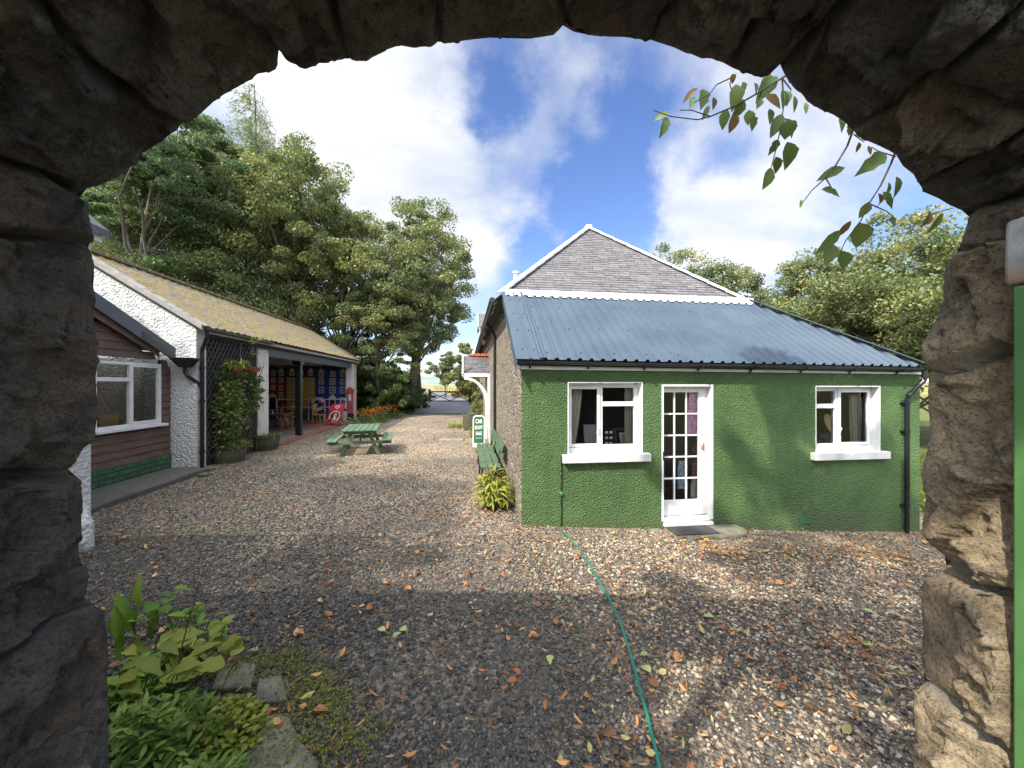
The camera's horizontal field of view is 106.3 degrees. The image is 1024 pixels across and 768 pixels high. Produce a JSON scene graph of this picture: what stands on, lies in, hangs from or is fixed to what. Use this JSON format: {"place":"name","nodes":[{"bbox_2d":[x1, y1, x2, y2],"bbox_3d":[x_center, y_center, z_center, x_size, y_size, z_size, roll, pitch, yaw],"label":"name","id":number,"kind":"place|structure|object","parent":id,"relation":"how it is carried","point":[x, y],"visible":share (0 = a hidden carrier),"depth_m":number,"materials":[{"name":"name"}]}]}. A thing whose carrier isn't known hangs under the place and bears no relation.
{"place":"outdoors","nodes":[
{"label":"outdoors","id":0,"kind":"place"},
{"bbox_2d":[91,467,204,512],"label":"path","id":1,"kind":"structure","parent":0,"point":[104,497],"depth_m":7.38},
{"bbox_2d":[407,376,457,382],"bbox_3d":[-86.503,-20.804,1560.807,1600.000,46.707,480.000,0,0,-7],"label":"hills","id":2,"kind":"structure","parent":0,"point":[431,379],"depth_m":1396.57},
{"bbox_2d":[401,387,471,413],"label":"road","id":3,"kind":"structure","parent":0,"point":[450,407],"depth_m":33.02,"materials":[{"name":"asphalt"}]},
{"bbox_2d":[428,389,471,402],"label":"field gate","id":4,"kind":"structure","parent":3,"relation":"on","point":[446,400],"depth_m":42.36,"materials":[{"name":"metal"}]},
{"bbox_2d":[421,381,455,384],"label":"sea","id":5,"kind":"structure","parent":0,"point":[431,383],"depth_m":512.87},
{"bbox_2d":[83,362,944,767],"bbox_3d":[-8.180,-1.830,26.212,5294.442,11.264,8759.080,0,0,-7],"label":"ground","id":6,"kind":"structure","parent":0,"point":[457,448],"depth_m":3.72,"materials":[{"name":"gravel"}]},
{"bbox_2d":[68,213,109,551],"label":"white house","id":7,"kind":"structure","parent":6,"relation":"on","point":[80,468],"depth_m":4.83,"materials":[{"name":"paint"}]},
{"bbox_2d":[91,290,175,489],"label":"workshop","id":8,"kind":"structure","parent":6,"relation":"on","point":[117,458],"depth_m":7.89,"materials":[{"name":"brown"}]},
{"bbox_2d":[97,390,109,414],"bbox_3d":[-8.481,0.347,7.936,0.427,1.132,0.040,0,0,-34],"label":"pole","id":9,"kind":"object","parent":8,"relation":"on","point":[103,404],"visible":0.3,"depth_m":7.94,"materials":[{"name":"brown wood"}]},
{"bbox_2d":[97,415,118,426],"bbox_3d":[-8.362,0.779,7.785,0.350,0.265,0.450,0,0,-7],"label":"crate","id":10,"kind":"object","parent":8,"relation":"on","point":[106,420],"visible":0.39,"depth_m":7.79,"materials":[{"name":"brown wood"}]},
{"bbox_2d":[119,418,138,424],"bbox_3d":[-8.402,0.829,8.334,0.300,0.165,0.350,0,0,-7],"label":"crate","id":11,"kind":"object","parent":8,"relation":"on","point":[121,421],"visible":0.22,"depth_m":8.18,"materials":[{"name":"brown wood"}]},
{"bbox_2d":[95,360,168,434],"bbox_3d":[-7.873,0.248,7.955,0.180,1.397,1.733,0,0,-7],"label":"window","id":12,"kind":"structure","parent":8,"relation":"in","point":[129,425],"depth_m":7.91,"materials":[{"name":"white paint"}]},
{"bbox_2d":[98,250,177,271],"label":"bank bush","id":13,"kind":"object","parent":6,"relation":"on","point":[156,262],"visible":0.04,"depth_m":17.77,"materials":[{"name":"green plant"}]},
{"bbox_2d":[85,177,194,256],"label":"pine","id":14,"kind":"object","parent":6,"relation":"on","point":[139,196],"visible":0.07,"depth_m":19.72,"materials":[{"name":"green plant"}]},
{"bbox_2d":[85,177,212,282],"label":"larch","id":15,"kind":"object","parent":6,"relation":"on","point":[114,239],"visible":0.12,"depth_m":19.44,"materials":[{"name":"green plant"}]},
{"bbox_2d":[139,633,161,734],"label":"seed stalk","id":16,"kind":"object","parent":6,"relation":"on","point":[155,648],"visible":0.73,"depth_m":2.18,"materials":[{"name":"green plant"}]},
{"bbox_2d":[107,649,200,738],"bbox_3d":[-2.312,1.885,2.365,0.591,0.360,0.588,0,0,32],"label":"shrub","id":17,"kind":"object","parent":6,"relation":"on","point":[116,695],"visible":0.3,"depth_m":2.32,"materials":[{"name":"green plant"}]},
{"bbox_2d":[79,111,252,264],"bbox_3d":[-17.365,-5.836,18.697,7.871,13.964,7.140,0,0,18],"label":"pine","id":18,"kind":"object","parent":6,"relation":"on","point":[147,169],"visible":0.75,"depth_m":18.27,"materials":[{"name":"green plant"}]},
{"bbox_2d":[107,584,235,685],"bbox_3d":[-2.407,1.799,2.710,0.696,0.513,0.674,0,0,44],"label":"leafy weed","id":19,"kind":"object","parent":6,"relation":"on","point":[165,609],"visible":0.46,"depth_m":2.74,"materials":[{"name":"green plant"}]},
{"bbox_2d":[106,684,239,767],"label":"shrub","id":20,"kind":"object","parent":6,"relation":"on","point":[164,725],"visible":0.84,"depth_m":1.96,"materials":[{"name":"green plant"}]},
{"bbox_2d":[112,621,244,704],"bbox_3d":[-2.127,1.784,2.369,0.983,0.536,0.757,0,0,-7],"label":"yellow leaved plant","id":21,"kind":"object","parent":6,"relation":"on","point":[188,668],"visible":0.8,"depth_m":2.34,"materials":[{"name":"green plant"}]},
{"bbox_2d":[173,581,200,693],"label":"seed stalk","id":22,"kind":"object","parent":6,"relation":"on","point":[190,616],"visible":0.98,"depth_m":2.30,"materials":[{"name":"green plant"}]},
{"bbox_2d":[97,140,295,378],"bbox_3d":[-17.019,-5.934,21.634,12.367,15.726,11.671,0,0,-31],"label":"larch","id":23,"kind":"object","parent":6,"relation":"on","point":[202,242],"visible":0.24,"depth_m":20.68,"materials":[{"name":"green plant"}]},
{"bbox_2d":[144,114,251,276],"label":"pine","id":24,"kind":"object","parent":6,"relation":"on","point":[220,145],"visible":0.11,"depth_m":22.01,"materials":[{"name":"green plant"}]},
{"bbox_2d":[143,693,273,767],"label":"shrub","id":25,"kind":"object","parent":6,"relation":"on","point":[244,708],"visible":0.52,"depth_m":2.18,"materials":[{"name":"green plant"}]},
{"bbox_2d":[170,748,262,767],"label":"shrub","id":26,"kind":"object","parent":6,"relation":"on","point":[237,761],"visible":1,"depth_m":1.87,"materials":[{"name":"green plant"}]},
{"bbox_2d":[91,248,360,467],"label":"cart shed","id":27,"kind":"structure","parent":6,"relation":"on","point":[197,328],"depth_m":9.92,"materials":[{"name":"tile"}]},
{"bbox_2d":[220,336,251,371],"bbox_3d":[-7.276,-0.792,10.059,0.791,0.978,0.749,0,0,-7],"label":"hanging basket","id":28,"kind":"object","parent":27,"relation":"hanging from","point":[241,364],"visible":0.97,"depth_m":10.00,"materials":[{"name":"ceramic"}]},
{"bbox_2d":[239,334,278,372],"bbox_3d":[-7.274,-0.870,11.045,0.518,1.107,0.980,0,0,32],"label":"hanging basket","id":29,"kind":"object","parent":27,"relation":"hanging from","point":[254,369],"visible":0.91,"depth_m":10.87,"materials":[{"name":"ceramic"}]},
{"bbox_2d":[269,413,292,430],"bbox_3d":[-10.387,1.632,16.480,1.500,0.744,0.800,0,0,-7],"label":"table","id":30,"kind":"object","parent":27,"relation":"on","point":[283,415],"visible":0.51,"depth_m":16.40,"materials":[{"name":"brown wood"}]},
{"bbox_2d":[275,416,290,426],"bbox_3d":[-10.653,1.709,17.858,0.640,0.550,0.640,0,0,-7],"label":"sack","id":31,"kind":"object","parent":27,"relation":"on","point":[279,420],"visible":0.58,"depth_m":17.64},
{"bbox_2d":[276,399,346,419],"bbox_3d":[-10.958,1.403,20.994,3.664,1.174,0.051,0,0,-7],"label":"railing","id":32,"kind":"object","parent":27,"relation":"on","point":[308,407],"visible":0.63,"depth_m":20.96,"materials":[{"name":"metal"}]},
{"bbox_2d":[310,397,324,410],"bbox_3d":[-10.598,1.098,20.917,0.764,0.769,0.170,0,0,-7],"label":"lifebelt","id":33,"kind":"object","parent":32,"relation":"hanging from","point":[321,400],"visible":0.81,"depth_m":20.86,"materials":[{"name":"red paint"}]},
{"bbox_2d":[312,404,324,423],"bbox_3d":[-9.725,1.489,19.281,0.420,0.990,0.420,0,0,3],"label":"chair","id":34,"kind":"object","parent":27,"relation":"on","point":[314,409],"visible":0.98,"depth_m":19.25,"materials":[{"name":"brown wood"}]},
{"bbox_2d":[325,404,344,425],"bbox_3d":[-8.658,1.514,18.695,0.863,1.072,0.533,0,0,-7],"label":"advertising board","id":35,"kind":"object","parent":27,"relation":"on","point":[334,414],"visible":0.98,"depth_m":18.75,"materials":[{"name":"red paint"}]},
{"bbox_2d":[341,409,347,420],"bbox_3d":[-9.143,1.670,20.860,0.430,0.630,0.423,0,0,-7],"label":"bin","id":36,"kind":"object","parent":27,"relation":"on","point":[345,412],"visible":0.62,"depth_m":20.73,"materials":[{"name":"grey plastic"}]},
{"bbox_2d":[211,437,251,463],"bbox_3d":[-7.417,1.744,10.103,1.214,0.672,1.127,0,0,-7],"label":"planter tub","id":37,"kind":"object","parent":6,"relation":"on","point":[226,454],"visible":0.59,"depth_m":9.79,"materials":[{"name":"grey stone"}]},
{"bbox_2d":[212,662,255,693],"bbox_3d":[-1.927,2.054,2.674,0.232,0.088,0.383,0,0,-27],"label":"flagstone","id":38,"kind":"object","parent":6,"relation":"on","point":[247,678],"visible":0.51,"depth_m":2.61,"materials":[{"name":"stone"}]},
{"bbox_2d":[208,359,265,454],"bbox_3d":[-7.412,0.704,10.686,1.007,2.697,2.341,0,0,-7],"label":"climbing plant","id":39,"kind":"object","parent":6,"relation":"on","point":[227,410],"visible":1,"depth_m":9.93,"materials":[{"name":"green plant"}]},
{"bbox_2d":[220,636,253,693],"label":"seed stalk","id":40,"kind":"object","parent":6,"relation":"on","point":[242,653],"visible":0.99,"depth_m":2.43,"materials":[{"name":"green plant"}]},
{"bbox_2d":[162,83,331,335],"bbox_3d":[-16.207,-9.575,23.946,10.934,18.946,11.586,0,0,-7],"label":"larch","id":41,"kind":"object","parent":6,"relation":"on","point":[252,146],"visible":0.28,"depth_m":23.33,"materials":[{"name":"green plant"}]},
{"bbox_2d":[102,508,403,767],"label":"moss","id":42,"kind":"object","parent":6,"relation":"on","point":[326,699],"visible":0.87,"depth_m":2.43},
{"bbox_2d":[252,432,281,451],"bbox_3d":[-7.773,1.790,12.010,1.028,0.580,1.048,0,0,-7],"label":"planter tub","id":43,"kind":"object","parent":6,"relation":"on","point":[270,441],"visible":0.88,"depth_m":11.76,"materials":[{"name":"stone"}]},
{"bbox_2d":[174,134,360,329],"bbox_3d":[-13.961,-6.400,23.192,7.518,15.447,8.644,0,0,11],"label":"broadleaf tree","id":44,"kind":"object","parent":6,"relation":"on","point":[275,172],"visible":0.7,"depth_m":21.67,"materials":[{"name":"green plant"}]},
{"bbox_2d":[255,675,287,708],"bbox_3d":[-1.581,2.054,2.538,0.192,0.088,0.260,0,0,-25],"label":"flagstone","id":45,"kind":"object","parent":6,"relation":"on","point":[267,691],"visible":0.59,"depth_m":2.51,"materials":[{"name":"stone"}]},
{"bbox_2d":[243,713,318,767],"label":"flagstone","id":46,"kind":"object","parent":6,"relation":"on","point":[310,762],"visible":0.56,"depth_m":2.11,"materials":[{"name":"stone"}]},
{"bbox_2d":[227,130,386,324],"bbox_3d":[-15.460,-8.692,29.139,10.979,19.274,10.368,0,0,21],"label":"broadleaf tree","id":47,"kind":"object","parent":6,"relation":"on","point":[330,187],"visible":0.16,"depth_m":27.94,"materials":[{"name":"green plant"}]},
{"bbox_2d":[160,429,500,493],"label":"leaf litter","id":48,"kind":"object","parent":6,"relation":"on","point":[357,458],"visible":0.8,"depth_m":9.62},
{"bbox_2d":[281,198,400,375],"bbox_3d":[-10.759,-4.747,25.179,7.006,14.393,8.055,0,0,-20],"label":"broadleaf tree","id":49,"kind":"object","parent":6,"relation":"on","point":[322,253],"visible":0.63,"depth_m":23.61,"materials":[{"name":"green plant"}]},
{"bbox_2d":[346,387,353,419],"bbox_3d":[-9.028,1.124,21.412,0.401,1.952,0.190,0,0,-7],"label":"post box","id":50,"kind":"object","parent":6,"relation":"on","point":[349,391],"visible":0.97,"depth_m":21.35,"materials":[{"name":"red paint"}]},
{"bbox_2d":[325,423,392,456],"bbox_3d":[-4.532,1.691,11.632,1.742,0.792,1.850,0,0,-16],"label":"picnic table","id":51,"kind":"object","parent":6,"relation":"on","point":[351,430],"visible":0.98,"depth_m":11.09,"materials":[{"name":"green paint"}]},
{"bbox_2d":[344,408,385,424],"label":"flower clump","id":52,"kind":"object","parent":6,"relation":"on","point":[362,419],"visible":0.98,"depth_m":19.09,"materials":[{"name":"green plant"}]},
{"bbox_2d":[356,371,377,408],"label":"shrub","id":53,"kind":"object","parent":6,"relation":"on","point":[359,378],"visible":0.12,"depth_m":25.10,"materials":[{"name":"green plant"}]},
{"bbox_2d":[254,419,486,458],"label":"gravel","id":54,"kind":"structure","parent":6,"relation":"on","point":[395,450],"depth_m":13.05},
{"bbox_2d":[356,406,392,422],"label":"flower clump","id":55,"kind":"object","parent":6,"relation":"on","point":[380,417],"visible":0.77,"depth_m":20.74,"materials":[{"name":"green plant"}]},
{"bbox_2d":[327,278,429,396],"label":"broadleaf tree","id":56,"kind":"object","parent":6,"relation":"on","point":[369,323],"visible":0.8,"depth_m":23.66,"materials":[{"name":"green plant"}]},
{"bbox_2d":[362,360,411,416],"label":"shrub","id":57,"kind":"object","parent":6,"relation":"on","point":[388,393],"visible":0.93,"depth_m":23.68,"materials":[{"name":"green plant"}]},
{"bbox_2d":[356,361,417,409],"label":"shrub","id":58,"kind":"object","parent":6,"relation":"on","point":[359,385],"visible":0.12,"depth_m":25.67,"materials":[{"name":"green plant"}]},
{"bbox_2d":[370,405,408,417],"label":"flower clump","id":59,"kind":"object","parent":6,"relation":"on","point":[391,412],"visible":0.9,"depth_m":22.79,"materials":[{"name":"green plant"}]},
{"bbox_2d":[336,196,477,412],"bbox_3d":[-7.106,-5.455,26.924,9.472,15.797,8.945,0,0,-33],"label":"broadleaf tree","id":60,"kind":"object","parent":6,"relation":"on","point":[409,274],"visible":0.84,"depth_m":25.41,"materials":[{"name":"green plant"}]},
{"bbox_2d":[390,383,435,412],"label":"shrub","id":61,"kind":"object","parent":6,"relation":"on","point":[415,405],"visible":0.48,"depth_m":26.68,"materials":[{"name":"green plant"}]},
{"bbox_2d":[356,393,476,420],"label":"verge grass","id":62,"kind":"structure","parent":6,"relation":"on","point":[361,415],"depth_m":24.73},
{"bbox_2d":[374,236,461,405],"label":"broadleaf tree","id":63,"kind":"object","parent":6,"relation":"on","point":[439,323],"visible":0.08,"depth_m":35.62,"materials":[{"name":"green plant"}]},
{"bbox_2d":[423,351,459,397],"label":"tree","id":64,"kind":"object","parent":6,"relation":"on","point":[447,365],"visible":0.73,"depth_m":55.33,"materials":[{"name":"green plant"}]},
{"bbox_2d":[438,438,463,440],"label":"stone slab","id":65,"kind":"structure","parent":6,"relation":"on","point":[450,439],"depth_m":13.84,"materials":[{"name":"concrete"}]},
{"bbox_2d":[439,342,480,412],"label":"garden bush","id":66,"kind":"object","parent":6,"relation":"on","point":[465,390],"visible":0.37,"depth_m":23.03,"materials":[{"name":"green plant"}]},
{"bbox_2d":[463,413,483,430],"bbox_3d":[-1.710,1.676,17.043,0.986,0.808,0.792,0,0,26],"label":"planter tub","id":67,"kind":"object","parent":6,"relation":"on","point":[467,421],"visible":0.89,"depth_m":16.74,"materials":[{"name":"stone"}]},
{"bbox_2d":[470,383,482,414],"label":"garden bush","id":68,"kind":"object","parent":6,"relation":"on","point":[479,406],"visible":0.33,"depth_m":18.30,"materials":[{"name":"green plant"}]},
{"bbox_2d":[473,415,484,446],"bbox_3d":[-1.101,1.540,12.815,0.400,1.020,0.528,0,0,-3],"label":"pavement sign","id":69,"kind":"object","parent":6,"relation":"on","point":[478,428],"visible":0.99,"depth_m":12.61,"materials":[{"name":"metal"}]},
{"bbox_2d":[477,427,503,486],"bbox_3d":[-0.544,1.616,8.773,0.450,0.912,3.050,0,0,-7],"label":"bench","id":70,"kind":"object","parent":6,"relation":"on","point":[496,441],"visible":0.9,"depth_m":8.39,"materials":[{"name":"green paint"}]},
{"bbox_2d":[468,464,514,510],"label":"potted plant","id":71,"kind":"object","parent":6,"relation":"on","point":[495,497],"visible":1,"depth_m":6.20,"materials":[{"name":"yellow plant"}]},
{"bbox_2d":[0,0,1023,767],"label":"stone archway","id":72,"kind":"object","parent":6,"relation":"on","point":[928,94],"visible":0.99,"depth_m":1.20,"materials":[{"name":"stone"}]},
{"bbox_2d":[653,74,808,189],"bbox_3d":[0.995,-1.181,1.782,0.718,0.564,0.162,0,0,3],"label":"hanging branch","id":73,"kind":"object","parent":72,"relation":"hanging from","point":[783,126],"visible":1,"depth_m":1.75,"materials":[{"name":"green plant"}]},
{"bbox_2d":[800,119,871,206],"bbox_3d":[1.514,-1.022,1.802,0.353,0.406,0.103,0,0,-7],"label":"hanging branch","id":74,"kind":"object","parent":72,"relation":"hanging from","point":[832,171],"visible":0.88,"depth_m":1.80,"materials":[{"name":"green plant"}]},
{"bbox_2d":[815,147,952,268],"bbox_3d":[1.800,-0.848,1.868,0.659,0.601,0.163,0,0,-7],"label":"hanging branch","id":75,"kind":"object","parent":72,"relation":"hanging from","point":[860,234],"visible":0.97,"depth_m":1.86,"materials":[{"name":"green plant"}]},
{"bbox_2d":[1014,285,1023,767],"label":"timber gate","id":76,"kind":"structure","parent":72,"relation":"attached to","point":[1018,526],"depth_m":1.05,"materials":[{"name":"green paint"}]},
{"bbox_2d":[506,668,520,682],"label":"fallen leaf","id":77,"kind":"object","parent":6,"relation":"on","point":[513,678],"visible":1,"depth_m":2.63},
{"bbox_2d":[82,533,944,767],"bbox_3d":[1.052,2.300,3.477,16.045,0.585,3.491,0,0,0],"label":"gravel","id":78,"kind":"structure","parent":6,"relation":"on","point":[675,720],"depth_m":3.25,"materials":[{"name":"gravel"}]},
{"bbox_2d":[107,570,159,660],"bbox_3d":[-2.699,1.700,2.772,0.243,0.569,0.409,0,0,-23],"label":"broad leaved plant","id":79,"kind":"object","parent":78,"relation":"on","point":[122,614],"visible":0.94,"depth_m":2.67,"materials":[{"name":"green plant"}]},
{"bbox_2d":[311,704,326,710],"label":"fallen leaf","id":80,"kind":"object","parent":78,"relation":"on","point":[321,707],"visible":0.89,"depth_m":2.39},
{"bbox_2d":[561,530,661,767],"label":"garden hose","id":81,"kind":"object","parent":78,"relation":"on","point":[655,749],"visible":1,"depth_m":2.70,"materials":[{"name":"green plastic"}]},
{"bbox_2d":[86,464,943,767],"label":"leaf litter","id":82,"kind":"object","parent":6,"relation":"on","point":[608,732],"visible":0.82,"depth_m":3.46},
{"bbox_2d":[91,458,943,559],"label":"gravel","id":83,"kind":"structure","parent":6,"relation":"on","point":[335,499],"depth_m":6.43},
{"bbox_2d":[649,242,713,281],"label":"field maple","id":84,"kind":"object","parent":6,"relation":"on","point":[680,255],"visible":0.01,"depth_m":27.63,"materials":[{"name":"green plant"}]},
{"bbox_2d":[462,224,926,532],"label":"house","id":85,"kind":"structure","parent":6,"relation":"on","point":[589,324],"depth_m":6.08,"materials":[{"name":"paint"}]},
{"bbox_2d":[583,424,596,443],"bbox_3d":[1.254,0.816,6.176,0.200,0.323,0.105,0,0,-7],"label":"board","id":86,"kind":"object","parent":85,"relation":"on","point":[589,430],"visible":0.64,"depth_m":6.17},
{"bbox_2d":[562,382,650,463],"bbox_3d":[1.346,0.550,6.016,1.550,1.196,0.835,0,0,-7],"label":"window","id":87,"kind":"structure","parent":85,"relation":"in","point":[631,450],"depth_m":5.79,"materials":[{"name":"white paint"}]},
{"bbox_2d":[603,429,612,443],"bbox_3d":[1.548,0.862,6.178,0.149,0.264,0.060,0,0,-7],"label":"card rack","id":88,"kind":"object","parent":85,"relation":"on","point":[607,436],"visible":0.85,"depth_m":6.16,"materials":[{"name":"black"}]},
{"bbox_2d":[613,427,624,443],"bbox_3d":[1.802,0.885,6.411,0.210,0.304,0.109,0,0,-7],"label":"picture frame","id":89,"kind":"object","parent":85,"relation":"on","point":[616,431],"visible":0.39,"depth_m":6.41,"materials":[{"name":"brown wood"}]},
{"bbox_2d":[664,447,692,452],"bbox_3d":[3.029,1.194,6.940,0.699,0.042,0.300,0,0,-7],"label":"table","id":90,"kind":"object","parent":85,"relation":"attached to","point":[677,450],"visible":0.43,"depth_m":6.80,"materials":[{"name":"brown wood"}]},
{"bbox_2d":[677,461,687,488],"bbox_3d":[2.673,1.427,6.041,0.171,0.438,0.060,0,0,-7],"label":"blue dress","id":91,"kind":"object","parent":85,"relation":"hanging from","point":[681,473],"visible":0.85,"depth_m":6.03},
{"bbox_2d":[662,385,713,526],"bbox_3d":[2.660,1.076,5.924,0.834,2.137,0.270,0,0,-7],"label":"door","id":92,"kind":"structure","parent":85,"relation":"in","point":[699,509],"depth_m":5.94,"materials":[{"name":"white paint"}]},
{"bbox_2d":[687,392,696,436],"bbox_3d":[2.860,0.472,6.044,0.247,0.702,0.060,0,0,-7],"label":"pink cloth","id":93,"kind":"object","parent":85,"relation":"hanging from","point":[692,418],"visible":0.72,"depth_m":6.03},
{"bbox_2d":[690,479,696,498],"bbox_3d":[2.902,1.671,6.069,0.202,0.347,0.060,0,0,-7],"label":"white bag","id":94,"kind":"object","parent":85,"relation":"in","point":[693,490],"visible":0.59,"depth_m":6.06,"materials":[{"name":"fabric"}]},
{"bbox_2d":[691,462,696,476],"bbox_3d":[2.908,1.348,6.069,0.173,0.228,0.060,0,0,-7],"label":"red garment","id":95,"kind":"object","parent":85,"relation":"hanging from","point":[694,470],"visible":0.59,"depth_m":6.06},
{"bbox_2d":[692,441,696,454],"bbox_3d":[3.064,1.064,6.391,0.138,0.225,0.117,0,0,-7],"label":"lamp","id":96,"kind":"object","parent":85,"relation":"in","point":[694,447],"visible":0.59,"depth_m":6.36,"materials":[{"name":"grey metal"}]},
{"bbox_2d":[817,428,830,439],"bbox_3d":[5.368,0.889,6.585,0.280,0.269,0.121,0,0,-7],"label":"handbag","id":97,"kind":"object","parent":85,"relation":"on","point":[824,436],"visible":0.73,"depth_m":6.54,"materials":[{"name":"grey leather"}]},
{"bbox_2d":[824,414,830,431],"bbox_3d":[5.582,0.690,6.681,0.347,0.329,0.192,0,0,-28],"label":"straw hat","id":98,"kind":"object","parent":85,"relation":"on","point":[827,419],"visible":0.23,"depth_m":6.65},
{"bbox_2d":[841,424,850,441],"bbox_3d":[5.835,0.878,6.675,0.201,0.356,0.122,0,0,-7],"label":"handbag","id":99,"kind":"object","parent":85,"relation":"on","point":[845,436],"visible":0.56,"depth_m":6.64,"materials":[{"name":"green leather"}]},
{"bbox_2d":[811,386,890,460],"bbox_3d":[5.357,0.616,6.497,1.568,1.173,0.835,0,0,-7],"label":"window","id":100,"kind":"structure","parent":85,"relation":"in","point":[855,449],"depth_m":6.28,"materials":[{"name":"white paint"}]},
{"bbox_2d":[664,524,746,539],"bbox_3d":[2.875,2.249,5.642,1.224,0.202,0.418,0,0,-7],"label":"door step","id":101,"kind":"object","parent":6,"relation":"on","point":[729,531],"depth_m":5.53,"materials":[{"name":"concrete"}]},
{"bbox_2d":[666,525,718,535],"bbox_3d":[2.632,2.137,5.619,0.645,0.015,0.310,0,0,-7],"label":"door mat","id":102,"kind":"object","parent":101,"relation":"on","point":[691,530],"depth_m":5.58,"materials":[{"name":"rubber"}]},
{"bbox_2d":[695,256,789,372],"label":"field maple","id":103,"kind":"object","parent":6,"relation":"on","point":[732,275],"visible":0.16,"depth_m":25.79,"materials":[{"name":"green plant"}]},
{"bbox_2d":[754,279,840,324],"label":"field maple","id":104,"kind":"object","parent":6,"relation":"on","point":[761,289],"visible":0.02,"depth_m":30.41,"materials":[{"name":"green plant"}]},
{"bbox_2d":[754,246,892,373],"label":"field maple","id":105,"kind":"object","parent":6,"relation":"on","point":[791,271],"visible":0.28,"depth_m":21.91,"materials":[{"name":"green plant"}]},
{"bbox_2d":[770,204,967,408],"bbox_3d":[21.177,-2.578,20.781,11.771,12.877,11.437,0,0,-7],"label":"field maple","id":106,"kind":"object","parent":6,"relation":"on","point":[863,270],"visible":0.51,"depth_m":18.88,"materials":[{"name":"green plant"}]},
{"bbox_2d":[846,241,957,413],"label":"field maple","id":107,"kind":"object","parent":6,"relation":"on","point":[861,321],"visible":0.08,"depth_m":20.22,"materials":[{"name":"green plant"}]},
{"bbox_2d":[920,450,927,507],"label":"field grass","id":108,"kind":"structure","parent":6,"relation":"on","point":[923,457],"depth_m":15.09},
{"bbox_2d":[92,27,967,383],"label":"sky","id":109,"kind":"structure","parent":0,"point":[532,142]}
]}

